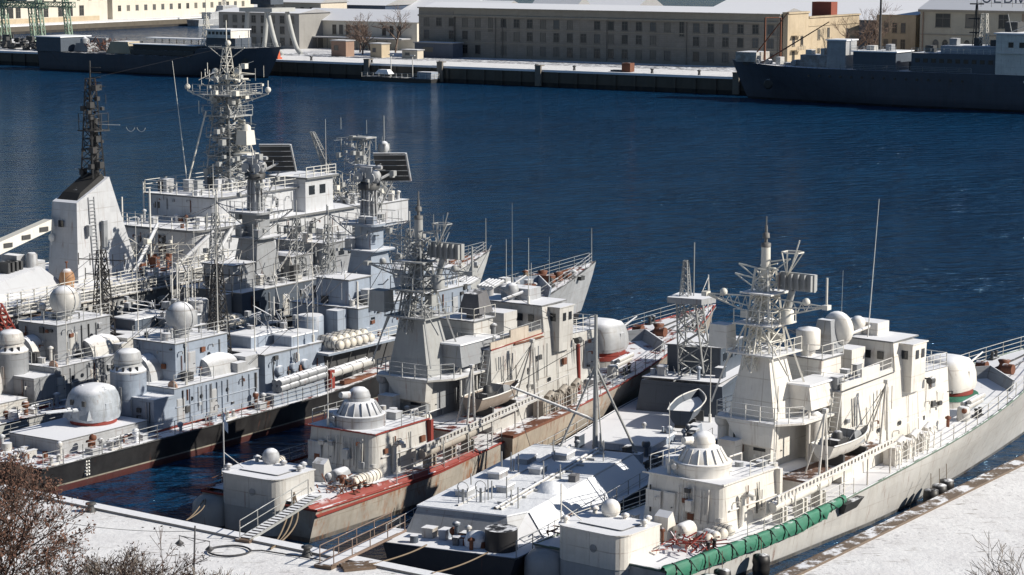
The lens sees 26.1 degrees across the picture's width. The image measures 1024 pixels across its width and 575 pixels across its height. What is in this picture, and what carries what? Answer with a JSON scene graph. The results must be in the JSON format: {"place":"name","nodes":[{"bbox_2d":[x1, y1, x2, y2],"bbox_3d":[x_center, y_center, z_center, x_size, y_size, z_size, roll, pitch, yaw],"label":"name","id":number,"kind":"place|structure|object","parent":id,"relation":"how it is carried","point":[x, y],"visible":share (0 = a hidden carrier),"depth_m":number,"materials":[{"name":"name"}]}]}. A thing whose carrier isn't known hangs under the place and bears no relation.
{"place":"outdoors","nodes":[
{"label":"outdoors","id":0,"kind":"place"},
{"bbox_2d":[0,4,256,26],"bbox_3d":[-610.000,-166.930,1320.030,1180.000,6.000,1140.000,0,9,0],"label":"back shore","id":1,"kind":"structure","parent":0,"point":[117,20],"depth_m":1016.21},
{"bbox_2d":[0,0,107,23],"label":"building","id":2,"kind":"structure","parent":1,"relation":"on","point":[87,10],"depth_m":1001.56,"materials":[{"name":"white paint"}]},
{"bbox_2d":[0,18,201,34],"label":"quay wall","id":3,"kind":"structure","parent":1,"relation":"attached to","point":[105,26],"depth_m":984.72,"materials":[{"name":"concrete"}]},
{"bbox_2d":[107,0,253,18],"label":"building","id":4,"kind":"structure","parent":1,"relation":"on","point":[123,9],"depth_m":1062.72,"materials":[{"name":"white paint"}]},
{"bbox_2d":[0,39,280,51],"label":"pier ground","id":5,"kind":"structure","parent":0,"point":[17,49],"depth_m":710.98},
{"bbox_2d":[0,34,35,49],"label":"steel stock","id":6,"kind":"object","parent":5,"relation":"on","point":[6,39],"visible":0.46,"depth_m":709.03,"materials":[{"name":"metal"}]},
{"bbox_2d":[0,50,38,65],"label":"quay wall","id":7,"kind":"structure","parent":5,"relation":"attached to","point":[26,58],"depth_m":697.83,"materials":[{"name":"concrete"}]},
{"bbox_2d":[0,0,75,47],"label":"gantry crane","id":8,"kind":"object","parent":5,"relation":"on","point":[39,5],"visible":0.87,"depth_m":719.54,"materials":[{"name":"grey metal"}]},
{"bbox_2d":[216,7,329,48],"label":"building","id":9,"kind":"structure","parent":5,"relation":"on","point":[307,24],"depth_m":714.40,"materials":[{"name":"grey paint"}]},
{"bbox_2d":[281,48,734,75],"bbox_3d":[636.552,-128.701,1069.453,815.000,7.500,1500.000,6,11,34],"label":"ground","id":10,"kind":"structure","parent":0,"point":[527,66],"depth_m":624.36,"materials":[{"name":"snow"}]},
{"bbox_2d":[239,0,302,55],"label":"portal crane","id":11,"kind":"object","parent":10,"relation":"on","point":[266,7],"visible":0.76,"depth_m":672.14,"materials":[{"name":"white paint"}]},
{"bbox_2d":[274,0,348,8],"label":"building","id":12,"kind":"structure","parent":10,"relation":"on","point":[303,4],"depth_m":740.01,"materials":[{"name":"beige paint"}]},
{"bbox_2d":[330,39,355,56],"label":"kiosk","id":13,"kind":"object","parent":10,"relation":"on","point":[341,48],"visible":1,"depth_m":662.12,"materials":[{"name":"beige paint"}]},
{"bbox_2d":[344,23,369,49],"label":"bare tree","id":14,"kind":"object","parent":10,"relation":"on","point":[350,33],"visible":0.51,"depth_m":700.46,"materials":[{"name":"plant"}]},
{"bbox_2d":[344,12,378,52],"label":"bare tree","id":15,"kind":"object","parent":10,"relation":"on","point":[359,27],"visible":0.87,"depth_m":685.53,"materials":[{"name":"plant"}]},
{"bbox_2d":[351,25,374,54],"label":"bare tree","id":16,"kind":"object","parent":10,"relation":"on","point":[363,38],"visible":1,"depth_m":673.74,"materials":[{"name":"plant"}]},
{"bbox_2d":[312,8,418,50],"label":"building","id":17,"kind":"structure","parent":10,"relation":"on","point":[334,20],"depth_m":707.96,"materials":[{"name":"white paint"}]},
{"bbox_2d":[369,42,390,57],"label":"kiosk","id":18,"kind":"object","parent":10,"relation":"on","point":[379,50],"visible":1,"depth_m":655.81,"materials":[{"name":"beige paint"}]},
{"bbox_2d":[347,0,416,9],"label":"building","id":19,"kind":"structure","parent":10,"relation":"on","point":[371,4],"depth_m":763.47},
{"bbox_2d":[372,4,411,52],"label":"bare tree","id":20,"kind":"object","parent":10,"relation":"on","point":[400,24],"visible":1,"depth_m":683.13,"materials":[{"name":"plant"}]},
{"bbox_2d":[400,49,424,58],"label":"kiosk","id":21,"kind":"object","parent":10,"relation":"on","point":[407,53],"visible":0.99,"depth_m":649.94,"materials":[{"name":"beige paint"}]},
{"bbox_2d":[413,41,463,57],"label":"shed","id":22,"kind":"structure","parent":10,"relation":"on","point":[434,49],"depth_m":655.21,"materials":[{"name":"metal"}]},
{"bbox_2d":[402,0,516,9],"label":"building","id":23,"kind":"structure","parent":10,"relation":"on","point":[418,3],"depth_m":764.19,"materials":[{"name":"paint"}]},
{"bbox_2d":[270,59,745,94],"bbox_3d":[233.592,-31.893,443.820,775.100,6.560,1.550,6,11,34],"label":"quay wall","id":24,"kind":"structure","parent":10,"relation":"on","point":[703,84],"depth_m":595.84,"materials":[{"name":"concrete"}]},
{"bbox_2d":[363,59,372,75],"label":"fender pier","id":25,"kind":"structure","parent":24,"relation":"attached to","point":[366,65],"depth_m":624.90,"materials":[{"name":"concrete"}]},
{"bbox_2d":[437,61,445,81],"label":"fender pier","id":26,"kind":"structure","parent":24,"relation":"attached to","point":[440,67],"depth_m":610.86,"materials":[{"name":"concrete"}]},
{"bbox_2d":[534,65,544,85],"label":"fender pier","id":27,"kind":"structure","parent":24,"relation":"attached to","point":[538,75],"depth_m":592.96,"materials":[{"name":"concrete"}]},
{"bbox_2d":[732,72,739,94],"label":"fender pier","id":28,"kind":"structure","parent":24,"relation":"attached to","point":[735,84],"depth_m":559.85,"materials":[{"name":"concrete"}]},
{"bbox_2d":[533,0,589,3],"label":"building","id":29,"kind":"structure","parent":10,"relation":"on","point":[561,2],"depth_m":686.46,"materials":[{"name":"white paint"}]},
{"bbox_2d":[417,2,799,66],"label":"factory building","id":30,"kind":"structure","parent":10,"relation":"on","point":[696,35],"depth_m":630.93,"materials":[{"name":"stone"}]},
{"bbox_2d":[488,17,492,31],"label":"window","id":31,"kind":"structure","parent":30,"relation":"in","point":[490,20],"depth_m":651.93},
{"bbox_2d":[679,22,683,36],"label":"window","id":32,"kind":"structure","parent":30,"relation":"in","point":[681,24],"depth_m":616.33,"materials":[{"name":"glass"}]},
{"bbox_2d":[692,51,698,61],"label":"window","id":33,"kind":"structure","parent":30,"relation":"in","point":[695,54],"depth_m":614.83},
{"bbox_2d":[692,23,699,32],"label":"window","id":34,"kind":"structure","parent":30,"relation":"in","point":[695,25],"depth_m":613.63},
{"bbox_2d":[707,52,713,61],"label":"window","id":35,"kind":"structure","parent":30,"relation":"in","point":[710,55],"depth_m":612.28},
{"bbox_2d":[721,52,728,62],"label":"window","id":36,"kind":"structure","parent":30,"relation":"in","point":[724,55],"depth_m":609.75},
{"bbox_2d":[722,37,728,47],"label":"window","id":37,"kind":"structure","parent":30,"relation":"in","point":[725,41],"depth_m":609.00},
{"bbox_2d":[722,24,728,33],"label":"window","id":38,"kind":"structure","parent":30,"relation":"in","point":[725,27],"depth_m":608.56,"materials":[{"name":"glass"}]},
{"bbox_2d":[736,38,743,47],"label":"window","id":39,"kind":"structure","parent":30,"relation":"in","point":[740,41],"depth_m":606.63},
{"bbox_2d":[737,24,743,33],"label":"window","id":40,"kind":"structure","parent":30,"relation":"in","point":[740,27],"depth_m":605.89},
{"bbox_2d":[752,38,758,47],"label":"window","id":41,"kind":"structure","parent":30,"relation":"in","point":[755,41],"depth_m":603.97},
{"bbox_2d":[766,39,773,48],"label":"window","id":42,"kind":"structure","parent":30,"relation":"in","point":[770,42],"depth_m":601.39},
{"bbox_2d":[767,25,773,34],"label":"window","id":43,"kind":"structure","parent":30,"relation":"in","point":[770,28],"depth_m":600.88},
{"bbox_2d":[610,63,633,71],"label":"rusty tank","id":44,"kind":"object","parent":10,"relation":"on","point":[627,67],"visible":1,"depth_m":581.87,"materials":[{"name":"metal"}]},
{"bbox_2d":[587,0,662,5],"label":"building","id":45,"kind":"structure","parent":10,"relation":"on","point":[628,2],"depth_m":716.90,"materials":[{"name":"white paint"}]},
{"bbox_2d":[782,1,860,61],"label":"end wing","id":46,"kind":"structure","parent":10,"relation":"on","point":[797,25],"depth_m":613.59,"materials":[{"name":"paint"}]},
{"bbox_2d":[714,0,928,49],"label":"building","id":47,"kind":"structure","parent":10,"relation":"on","point":[849,6],"depth_m":661.39,"materials":[{"name":"grey paint"}]},
{"bbox_2d":[832,16,885,49],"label":"bare tree","id":48,"kind":"object","parent":10,"relation":"on","point":[860,43],"visible":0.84,"depth_m":614.98,"materials":[{"name":"plant"}]},
{"bbox_2d":[853,13,897,44],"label":"bare tree","id":49,"kind":"object","parent":10,"relation":"on","point":[877,35],"visible":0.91,"depth_m":609.41,"materials":[{"name":"plant"}]},
{"bbox_2d":[860,3,901,44],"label":"bare tree","id":50,"kind":"object","parent":10,"relation":"on","point":[876,18],"visible":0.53,"depth_m":630.66,"materials":[{"name":"plant"}]},
{"bbox_2d":[876,10,919,51],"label":"building","id":51,"kind":"structure","parent":10,"relation":"on","point":[904,34],"depth_m":624.79,"materials":[{"name":"beige paint"}]},
{"bbox_2d":[918,0,1023,51],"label":"building","id":52,"kind":"structure","parent":10,"relation":"on","point":[942,22],"depth_m":610.50,"materials":[{"name":"paint"}]},
{"bbox_2d":[935,13,950,27],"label":"window","id":53,"kind":"structure","parent":52,"relation":"in","point":[941,20],"depth_m":613.18,"materials":[{"name":"glass"}]},
{"bbox_2d":[965,14,980,28],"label":"window","id":54,"kind":"structure","parent":52,"relation":"in","point":[969,23],"depth_m":608.41,"materials":[{"name":"glass"}]},
{"bbox_2d":[982,0,1023,6],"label":"rooftop sign","id":55,"kind":"object","parent":52,"relation":"on","point":[1009,2],"visible":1,"depth_m":601.19,"materials":[{"name":"metal"}]},
{"bbox_2d":[998,15,1007,28],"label":"window","id":56,"kind":"structure","parent":52,"relation":"in","point":[1002,19],"depth_m":603.53,"materials":[{"name":"glass"}]},
{"bbox_2d":[284,53,736,71],"bbox_3d":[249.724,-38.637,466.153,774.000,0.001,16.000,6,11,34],"label":"road","id":57,"kind":"structure","parent":0,"point":[546,63],"depth_m":629.41,"materials":[{"name":"snow"}]},
{"bbox_2d":[0,0,1023,574],"bbox_3d":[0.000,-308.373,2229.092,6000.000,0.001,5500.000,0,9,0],"label":"water","id":58,"kind":"structure","parent":0,"point":[632,194],"depth_m":355.72,"materials":[{"name":"liquid"}]},
{"bbox_2d":[34,0,280,77],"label":"cargo ship","id":59,"kind":"object","parent":58,"relation":"on","point":[65,52],"visible":0.95,"depth_m":647.17,"materials":[{"name":"grey metal"}]},
{"bbox_2d":[0,20,408,330],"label":"depot ship","id":60,"kind":"object","parent":58,"relation":"on","point":[85,207],"visible":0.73,"depth_m":206.58,"materials":[{"name":"beige paint"}]},
{"bbox_2d":[59,261,74,286],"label":"mooring buoy","id":61,"kind":"object","parent":60,"relation":"on","point":[68,272],"visible":0.81,"depth_m":193.77,"materials":[{"name":"orange paint"}]},
{"bbox_2d":[187,1,236,25],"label":"moored patrol boat","id":62,"kind":"object","parent":58,"relation":"on","point":[214,18],"visible":0.36,"depth_m":1034.69,"materials":[{"name":"grey paint"}]},
{"bbox_2d":[0,144,490,437],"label":"grey corvette","id":63,"kind":"object","parent":58,"relation":"on","point":[49,361],"visible":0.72,"depth_m":187.39,"materials":[{"name":"metal"}]},
{"bbox_2d":[220,320,236,328],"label":"liferaft canister","id":64,"kind":"object","parent":63,"relation":"on","point":[233,324],"visible":0.57,"depth_m":189.68,"materials":[{"name":"grey plastic"}]},
{"bbox_2d":[0,153,595,492],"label":"grey corvette","id":65,"kind":"object","parent":58,"relation":"on","point":[174,389],"visible":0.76,"depth_m":173.04,"materials":[{"name":"grey metal"}]},
{"bbox_2d":[317,335,337,343],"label":"liferaft canister","id":66,"kind":"object","parent":65,"relation":"on","point":[324,338],"visible":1,"depth_m":180.25,"materials":[{"name":"white plastic"}]},
{"bbox_2d":[324,340,344,349],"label":"liferaft canister","id":67,"kind":"object","parent":65,"relation":"on","point":[339,345],"visible":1,"depth_m":179.75,"materials":[{"name":"white plastic"}]},
{"bbox_2d":[340,339,350,347],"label":"liferaft canister","id":68,"kind":"object","parent":65,"relation":"on","point":[347,343],"visible":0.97,"depth_m":180.29,"materials":[{"name":"white plastic"}]},
{"bbox_2d":[344,337,356,346],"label":"liferaft canister","id":69,"kind":"object","parent":65,"relation":"on","point":[353,341],"visible":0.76,"depth_m":180.98,"materials":[{"name":"white plastic"}]},
{"bbox_2d":[356,334,368,343],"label":"liferaft canister","id":70,"kind":"object","parent":65,"relation":"on","point":[365,338],"visible":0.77,"depth_m":182.32,"materials":[{"name":"white plastic"}]},
{"bbox_2d":[362,54,439,82],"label":"pontoon","id":71,"kind":"object","parent":58,"relation":"on","point":[426,77],"visible":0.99,"depth_m":613.15,"materials":[{"name":"black paint"}]},
{"bbox_2d":[192,191,715,542],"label":"red decked patrol ship","id":72,"kind":"object","parent":58,"relation":"on","point":[441,363],"visible":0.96,"depth_m":157.47,"materials":[{"name":"beige paint"}]},
{"bbox_2d":[186,498,205,520],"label":"mooring rope","id":73,"kind":"object","parent":72,"relation":"attached to","point":[192,516],"visible":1,"depth_m":142.04,"materials":[{"name":"fabric"}]},
{"bbox_2d":[270,492,298,549],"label":"mooring rope","id":74,"kind":"object","parent":72,"relation":"attached to","point":[294,500],"visible":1,"depth_m":137.18,"materials":[{"name":"fabric"}]},
{"bbox_2d":[347,473,368,487],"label":"liferaft canister","id":75,"kind":"object","parent":72,"relation":"on","point":[361,477],"visible":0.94,"depth_m":146.34,"materials":[{"name":"white plastic"}]},
{"bbox_2d":[364,468,381,482],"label":"liferaft canister","id":76,"kind":"object","parent":72,"relation":"on","point":[374,474],"visible":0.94,"depth_m":147.65,"materials":[{"name":"white plastic"}]},
{"bbox_2d":[412,410,431,418],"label":"liferaft canister","id":77,"kind":"object","parent":72,"relation":"on","point":[421,413],"visible":0.45,"depth_m":155.95,"materials":[{"name":"white plastic"}]},
{"bbox_2d":[461,379,519,416],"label":"motor boat","id":78,"kind":"object","parent":72,"relation":"on","point":[488,400],"visible":0.87,"depth_m":157.91,"materials":[{"name":"grey paint"}]},
{"bbox_2d":[383,242,742,574],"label":"tender","id":79,"kind":"object","parent":58,"relation":"on","point":[505,513],"visible":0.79,"depth_m":147.82,"materials":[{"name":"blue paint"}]},
{"bbox_2d":[667,388,706,428],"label":"motor boat","id":80,"kind":"object","parent":79,"relation":"on","point":[685,408],"visible":0.98,"depth_m":165.64,"materials":[{"name":"white paint"}]},
{"bbox_2d":[524,205,1023,574],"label":"white patrol ship","id":81,"kind":"object","parent":58,"relation":"on","point":[759,466],"visible":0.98,"depth_m":143.75,"materials":[{"name":"paint"}]},
{"bbox_2d":[694,531,712,543],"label":"liferaft canister","id":82,"kind":"object","parent":81,"relation":"on","point":[708,536],"visible":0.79,"depth_m":132.86,"materials":[{"name":"white plastic"}]},
{"bbox_2d":[702,528,720,539],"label":"liferaft canister","id":83,"kind":"object","parent":81,"relation":"on","point":[715,533],"visible":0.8,"depth_m":133.45,"materials":[{"name":"white plastic"}]},
{"bbox_2d":[710,525,727,538],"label":"liferaft canister","id":84,"kind":"object","parent":81,"relation":"on","point":[723,532],"visible":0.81,"depth_m":134.01,"materials":[{"name":"white plastic"}]},
{"bbox_2d":[713,551,730,574],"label":"rubber fender","id":85,"kind":"object","parent":81,"relation":"hanging from","point":[722,571],"visible":0.99,"depth_m":130.41,"materials":[{"name":"rubber"}]},
{"bbox_2d":[717,523,735,535],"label":"liferaft canister","id":86,"kind":"object","parent":81,"relation":"on","point":[731,530],"visible":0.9,"depth_m":134.62,"materials":[{"name":"white plastic"}]},
{"bbox_2d":[660,494,846,574],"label":"tarpaulin roll","id":87,"kind":"object","parent":81,"relation":"attached to","point":[694,564],"visible":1,"depth_m":133.93,"materials":[{"name":"green fabric"}]},
{"bbox_2d":[752,537,769,574],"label":"rubber fender","id":88,"kind":"object","parent":81,"relation":"hanging from","point":[761,563],"visible":1,"depth_m":133.55,"materials":[{"name":"rubber"}]},
{"bbox_2d":[810,424,868,465],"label":"motor boat","id":89,"kind":"object","parent":81,"relation":"on","point":[840,446],"visible":0.89,"depth_m":143.06,"materials":[{"name":"white paint"}]},
{"bbox_2d":[923,473,938,502],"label":"rubber fender","id":90,"kind":"object","parent":81,"relation":"hanging from","point":[929,493],"visible":0.57,"depth_m":149.14,"materials":[{"name":"rubber"}]},
{"bbox_2d":[932,469,946,494],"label":"rubber fender","id":91,"kind":"object","parent":81,"relation":"hanging from","point":[941,487],"visible":0.52,"depth_m":150.02,"materials":[{"name":"rubber"}]},
{"bbox_2d":[940,464,953,490],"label":"rubber fender","id":92,"kind":"object","parent":81,"relation":"hanging from","point":[948,482],"visible":0.54,"depth_m":150.97,"materials":[{"name":"rubber"}]},
{"bbox_2d":[733,0,1023,112],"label":"naval auxiliary","id":93,"kind":"object","parent":58,"relation":"on","point":[977,75],"visible":0.98,"depth_m":519.58,"materials":[{"name":"grey paint"}]},
{"bbox_2d":[0,466,1023,574],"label":"quay","id":94,"kind":"structure","parent":0,"point":[939,540],"depth_m":133.82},
{"bbox_2d":[85,502,95,512],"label":"bollard","id":95,"kind":"object","parent":94,"relation":"on","point":[92,510],"visible":0.87,"depth_m":141.54,"materials":[{"name":"grey metal"}]},
{"bbox_2d":[175,526,213,574],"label":"street lamp","id":96,"kind":"object","parent":94,"relation":"on","point":[209,548],"visible":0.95,"depth_m":121.13,"materials":[{"name":"metal"}]},
{"bbox_2d":[3,509,188,531],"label":"overhead wire","id":97,"kind":"object","parent":96,"relation":"attached to","point":[132,530],"visible":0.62,"depth_m":122.32,"materials":[{"name":"grey"}]},
{"bbox_2d":[0,485,448,574],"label":"quay coping","id":98,"kind":"object","parent":94,"relation":"on","point":[384,565],"visible":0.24,"depth_m":136.16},
{"bbox_2d":[372,544,426,563],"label":"mooring rope","id":99,"kind":"object","parent":98,"relation":"on","point":[387,560],"visible":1,"depth_m":131.53,"materials":[{"name":"fabric"}]},
{"bbox_2d":[431,552,488,573],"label":"mooring rope","id":100,"kind":"object","parent":98,"relation":"attached to","point":[462,563],"visible":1,"depth_m":130.14,"materials":[{"name":"fabric"}]},
{"bbox_2d":[207,545,322,560],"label":"hose loop","id":101,"kind":"object","parent":94,"relation":"on","point":[249,549],"visible":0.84,"depth_m":131.66,"materials":[{"name":"grey"}]},
{"bbox_2d":[235,479,321,543],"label":"gangway","id":102,"kind":"object","parent":94,"relation":"on","point":[246,538],"visible":1,"depth_m":137.74,"materials":[{"name":"grey paint"}]},
{"bbox_2d":[301,545,312,556],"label":"bollard","id":103,"kind":"object","parent":94,"relation":"on","point":[306,551],"visible":1,"depth_m":131.37,"materials":[{"name":"grey metal"}]},
{"bbox_2d":[339,560,376,571],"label":"timber baulks","id":104,"kind":"object","parent":94,"relation":"on","point":[355,566],"visible":1,"depth_m":128.69,"materials":[{"name":"wood"}]},
{"bbox_2d":[314,512,406,569],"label":"gangway","id":105,"kind":"object","parent":94,"relation":"on","point":[332,562],"visible":1,"depth_m":132.06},
{"bbox_2d":[775,454,1023,574],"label":"quay coping","id":106,"kind":"object","parent":94,"relation":"on","point":[854,542],"visible":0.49,"depth_m":139.26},
{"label":"hillside","id":107,"kind":"structure","parent":0,"visible":0},
{"bbox_2d":[0,446,81,574],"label":"winter tree","id":108,"kind":"object","parent":107,"relation":"on","point":[49,488],"visible":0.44,"depth_m":77.75,"materials":[{"name":"brown plant"}]},
{"bbox_2d":[0,442,96,574],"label":"winter tree","id":109,"kind":"object","parent":107,"relation":"on","point":[8,539],"visible":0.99,"depth_m":72.76,"materials":[{"name":"brown plant"}]},
{"bbox_2d":[0,525,218,574],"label":"winter tree","id":110,"kind":"object","parent":107,"relation":"on","point":[120,563],"visible":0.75,"depth_m":75.06,"materials":[{"name":"brown plant"}]},
{"bbox_2d":[66,541,250,574],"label":"bare shrub","id":111,"kind":"object","parent":107,"relation":"on","point":[105,561],"visible":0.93,"depth_m":74.71,"materials":[{"name":"brown plant"}]},
{"bbox_2d":[964,531,1023,574],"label":"bare shrub","id":112,"kind":"object","parent":107,"relation":"on","point":[1001,572],"visible":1,"depth_m":75.97,"materials":[{"name":"brown plant"}]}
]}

